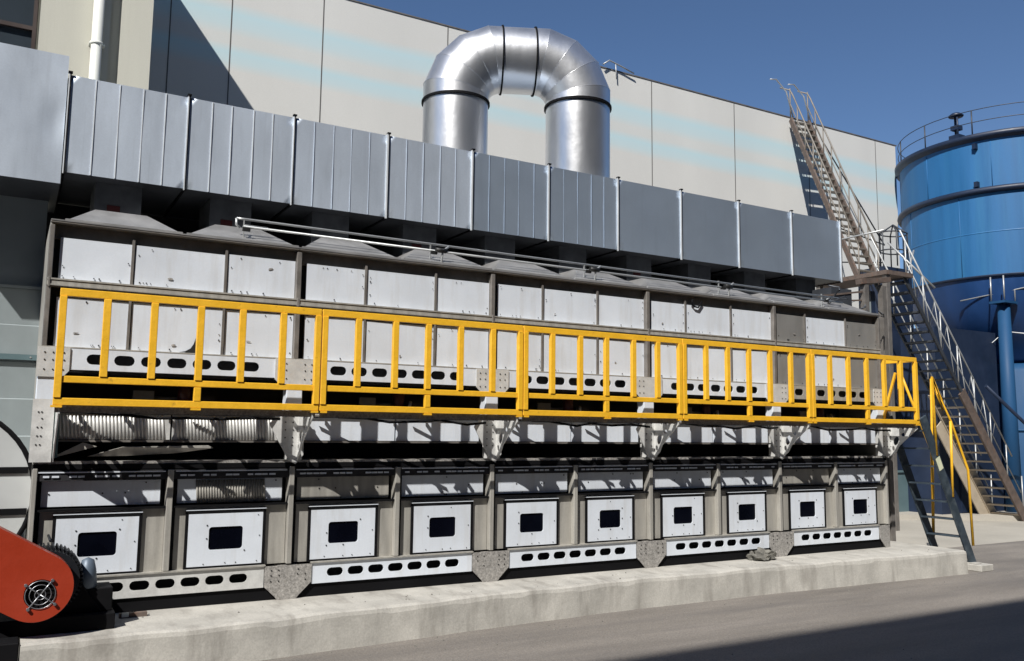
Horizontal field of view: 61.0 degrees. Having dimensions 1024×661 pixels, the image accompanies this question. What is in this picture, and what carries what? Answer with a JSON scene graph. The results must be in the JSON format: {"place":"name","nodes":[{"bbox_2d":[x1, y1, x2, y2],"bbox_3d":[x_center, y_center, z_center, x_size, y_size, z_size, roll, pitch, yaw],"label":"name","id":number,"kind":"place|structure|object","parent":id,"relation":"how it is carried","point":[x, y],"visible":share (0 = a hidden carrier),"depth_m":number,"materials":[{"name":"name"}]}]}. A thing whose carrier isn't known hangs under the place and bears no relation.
{"place":"outdoors","nodes":[
{"label":"outdoors","id":0,"kind":"place"},
{"bbox_2d":[141,549,1007,660],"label":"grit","id":1,"kind":"object","parent":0,"point":[602,621],"visible":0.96,"depth_m":9.32,"materials":[{"name":"grey gravel"}]},
{"bbox_2d":[261,541,1023,660],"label":"yard ground","id":2,"kind":"structure","parent":0,"point":[937,619],"depth_m":9.34,"materials":[{"name":"grey asphalt"}]},
{"bbox_2d":[0,421,31,535],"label":"round fan casing","id":3,"kind":"object","parent":2,"relation":"on","point":[15,473],"visible":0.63,"depth_m":8.18,"materials":[{"name":"grey metal"}]},
{"bbox_2d":[0,195,47,536],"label":"siding wall","id":4,"kind":"structure","parent":2,"relation":"on","point":[23,222],"depth_m":9.50,"materials":[{"name":"grey metal"}]},
{"bbox_2d":[0,526,114,660],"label":"belt drive","id":5,"kind":"structure","parent":2,"relation":"on","point":[49,589],"depth_m":7.21,"materials":[{"name":"orange paint"}]},
{"bbox_2d":[0,0,899,307],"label":"factory building","id":6,"kind":"structure","parent":2,"relation":"on","point":[354,64],"depth_m":19.48,"materials":[{"name":"metal"}]},
{"bbox_2d":[0,0,38,48],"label":"window","id":7,"kind":"structure","parent":6,"relation":"in","point":[18,18],"depth_m":12.46,"materials":[{"name":"black glass"}]},
{"bbox_2d":[770,79,884,284],"bbox_3d":[10.023,-4.207,24.858,4.864,6.709,3.439,4,-8,-30],"label":"stair","id":8,"kind":"object","parent":6,"relation":"on","point":[829,173],"visible":0.94,"depth_m":24.13,"materials":[{"name":"metal"}]},
{"bbox_2d":[18,541,967,660],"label":"concrete plinth","id":9,"kind":"structure","parent":2,"relation":"on","point":[257,631],"depth_m":9.21,"materials":[{"name":"grey concrete"}]},
{"bbox_2d":[118,611,146,618],"bbox_3d":[-3.520,2.634,8.076,0.240,0.050,0.070,4,-8,-30],"label":"wood offcut","id":10,"kind":"object","parent":9,"relation":"on","point":[132,614],"visible":1,"depth_m":8.05,"materials":[{"name":"wood"}]},
{"bbox_2d":[23,182,890,612],"bbox_3d":[0.251,0.954,12.058,12.130,4.392,2.426,4,-8,-30],"label":"thermal oxidizer","id":11,"kind":"object","parent":9,"relation":"on","point":[153,514],"visible":0.85,"depth_m":10.08,"materials":[{"name":"grey metal"}]},
{"bbox_2d":[0,42,68,212],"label":"square duct end","id":12,"kind":"object","parent":11,"relation":"attached to","point":[33,93],"visible":1,"depth_m":9.01,"materials":[{"name":"grey metal"}]},
{"bbox_2d":[57,71,842,291],"bbox_3d":[0.040,-1.692,12.981,12.083,1.108,2.023,4,-8,-30],"label":"header duct","id":13,"kind":"object","parent":11,"relation":"on","point":[178,157],"visible":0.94,"depth_m":11.07,"materials":[{"name":"grey metal"}]},
{"bbox_2d":[421,25,611,177],"bbox_3d":[0.078,-3.425,13.238,2.900,2.440,1.034,1,-7,-5],"label":"arched duct","id":14,"kind":"object","parent":13,"relation":"on","point":[560,75],"visible":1,"depth_m":12.85,"materials":[{"name":"silver metal"}]},
{"bbox_2d":[52,405,917,461],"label":"walkway","id":15,"kind":"structure","parent":11,"relation":"attached to","point":[305,418],"depth_m":9.91,"materials":[{"name":"metal"}]},
{"bbox_2d":[50,288,321,412],"bbox_3d":[-2.996,0.228,8.285,2.418,1.060,0.060,4,-8,-30],"label":"railing section","id":16,"kind":"object","parent":15,"relation":"attached to","point":[196,403],"visible":1,"depth_m":8.23,"materials":[{"name":"yellow paint"}]},
{"bbox_2d":[318,309,523,416],"bbox_3d":[-0.918,0.390,9.475,2.418,1.060,0.060,4,-8,-30],"label":"railing section","id":17,"kind":"object","parent":15,"relation":"attached to","point":[427,391],"visible":1,"depth_m":9.42,"materials":[{"name":"yellow paint"}]},
{"bbox_2d":[522,326,682,420],"bbox_3d":[1.160,0.552,10.665,2.418,1.060,0.060,4,-8,-30],"label":"railing section","id":18,"kind":"object","parent":15,"relation":"attached to","point":[606,398],"visible":1,"depth_m":10.63,"materials":[{"name":"yellow paint"}]},
{"bbox_2d":[682,339,813,422],"bbox_3d":[3.237,0.714,11.855,2.418,1.060,0.060,4,-8,-30],"label":"railing section","id":19,"kind":"object","parent":15,"relation":"attached to","point":[749,403],"visible":1,"depth_m":11.82,"materials":[{"name":"yellow paint"}]},
{"bbox_2d":[810,349,919,425],"bbox_3d":[5.316,0.876,13.045,2.418,1.060,0.060,4,-8,-30],"label":"railing section","id":20,"kind":"object","parent":15,"relation":"attached to","point":[867,407],"visible":1,"depth_m":13.03,"materials":[{"name":"yellow paint"}]},
{"bbox_2d":[883,360,908,423],"bbox_3d":[6.145,0.976,13.908,0.125,1.030,0.605,4,-8,-30],"label":"end railing","id":21,"kind":"object","parent":15,"relation":"on","point":[891,385],"visible":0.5,"depth_m":13.94,"materials":[{"name":"yellow metal"}]},
{"bbox_2d":[235,217,842,306],"bbox_3d":[1.187,-0.761,11.664,9.552,0.294,0.150,4,-8,-30],"label":"conduit pair","id":22,"kind":"object","parent":11,"relation":"on","point":[442,251],"visible":0.92,"depth_m":10.96},
{"bbox_2d":[691,299,701,307],"bbox_3d":[2.614,-0.377,12.286,0.212,0.124,0.033,4,-8,-30],"label":"cable loop","id":23,"kind":"object","parent":11,"relation":"hanging from","point":[693,305],"visible":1,"depth_m":12.26,"materials":[{"name":"black rubber"}]},
{"bbox_2d":[812,285,883,316],"bbox_3d":[5.519,-0.458,14.673,1.661,0.480,1.112,4,-8,-30],"label":"hose tangle","id":24,"kind":"object","parent":11,"relation":"on","point":[844,298],"visible":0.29,"depth_m":14.60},
{"bbox_2d":[746,547,776,560],"bbox_3d":[3.530,3.132,12.229,0.529,0.179,0.326,4,-8,-30],"label":"crumpled sack","id":25,"kind":"object","parent":9,"relation":"on","point":[759,553],"visible":1,"depth_m":12.15,"materials":[{"name":"grey fabric"}]},
{"bbox_2d":[818,277,895,540],"bbox_3d":[5.760,1.430,14.578,1.758,4.855,0.270,4,-8,-30],"label":"portal frame","id":26,"kind":"object","parent":2,"relation":"on","point":[867,297],"visible":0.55,"depth_m":14.88,"materials":[{"name":"metal"}]},
{"bbox_2d":[896,520,1023,547],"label":"concrete apron","id":27,"kind":"object","parent":2,"relation":"on","point":[985,532],"depth_m":19.20,"materials":[{"name":"grey concrete"}]},
{"bbox_2d":[816,224,935,530],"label":"stair tower","id":28,"kind":"structure","parent":27,"relation":"on","point":[900,480],"depth_m":22.87,"materials":[{"name":"metal"}]},
{"bbox_2d":[870,230,1023,520],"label":"stair","id":29,"kind":"object","parent":27,"relation":"on","point":[983,503],"visible":0.91,"depth_m":21.50,"materials":[{"name":"metal"}]},
{"bbox_2d":[984,384,1023,423],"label":"cable tray","id":30,"kind":"object","parent":29,"relation":"attached to","point":[1002,401],"visible":1,"depth_m":21.59,"materials":[{"name":"metal"}]},
{"bbox_2d":[895,101,1023,512],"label":"blue silo","id":31,"kind":"object","parent":27,"relation":"on","point":[960,220],"visible":0.76,"depth_m":24.39,"materials":[{"name":"blue metal"}]},
{"bbox_2d":[899,510,1020,520],"bbox_3d":[23.177,5.706,29.210,30.600,0.126,6.700,4,-8,-30],"label":"kerb pad","id":32,"kind":"object","parent":27,"relation":"on","point":[908,515],"depth_m":21.95,"materials":[{"name":"grey concrete"}]},
{"bbox_2d":[900,326,1004,514],"bbox_3d":[11.774,2.455,23.648,2.700,4.850,1.480,4,-8,-30],"label":"navy cabin","id":33,"kind":"object","parent":32,"relation":"on","point":[977,349],"visible":0.5,"depth_m":22.98,"materials":[{"name":"metal"}]},
{"bbox_2d":[958,431,978,512],"bbox_3d":[11.992,3.692,22.797,0.800,2.100,0.030,4,-8,-30],"label":"door","id":34,"kind":"structure","parent":33,"relation":"in","point":[964,494],"depth_m":22.77,"materials":[{"name":"blue metal"}]},
{"bbox_2d":[967,561,992,571],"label":"footing block","id":35,"kind":"structure","parent":2,"relation":"on","point":[979,567],"depth_m":13.70,"materials":[{"name":"concrete"}]},
{"bbox_2d":[887,376,975,561],"bbox_3d":[6.856,2.287,14.102,1.540,3.093,0.674,4,-8,-30],"label":"ship ladder","id":36,"kind":"object","parent":35,"relation":"on","point":[936,462],"visible":0.76,"depth_m":13.90,"materials":[{"name":"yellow metal"}]},
{"bbox_2d":[356,0,1023,327],"label":"sky","id":37,"kind":"structure","parent":0,"point":[881,70],"materials":[{"name":"blue"}]}
]}

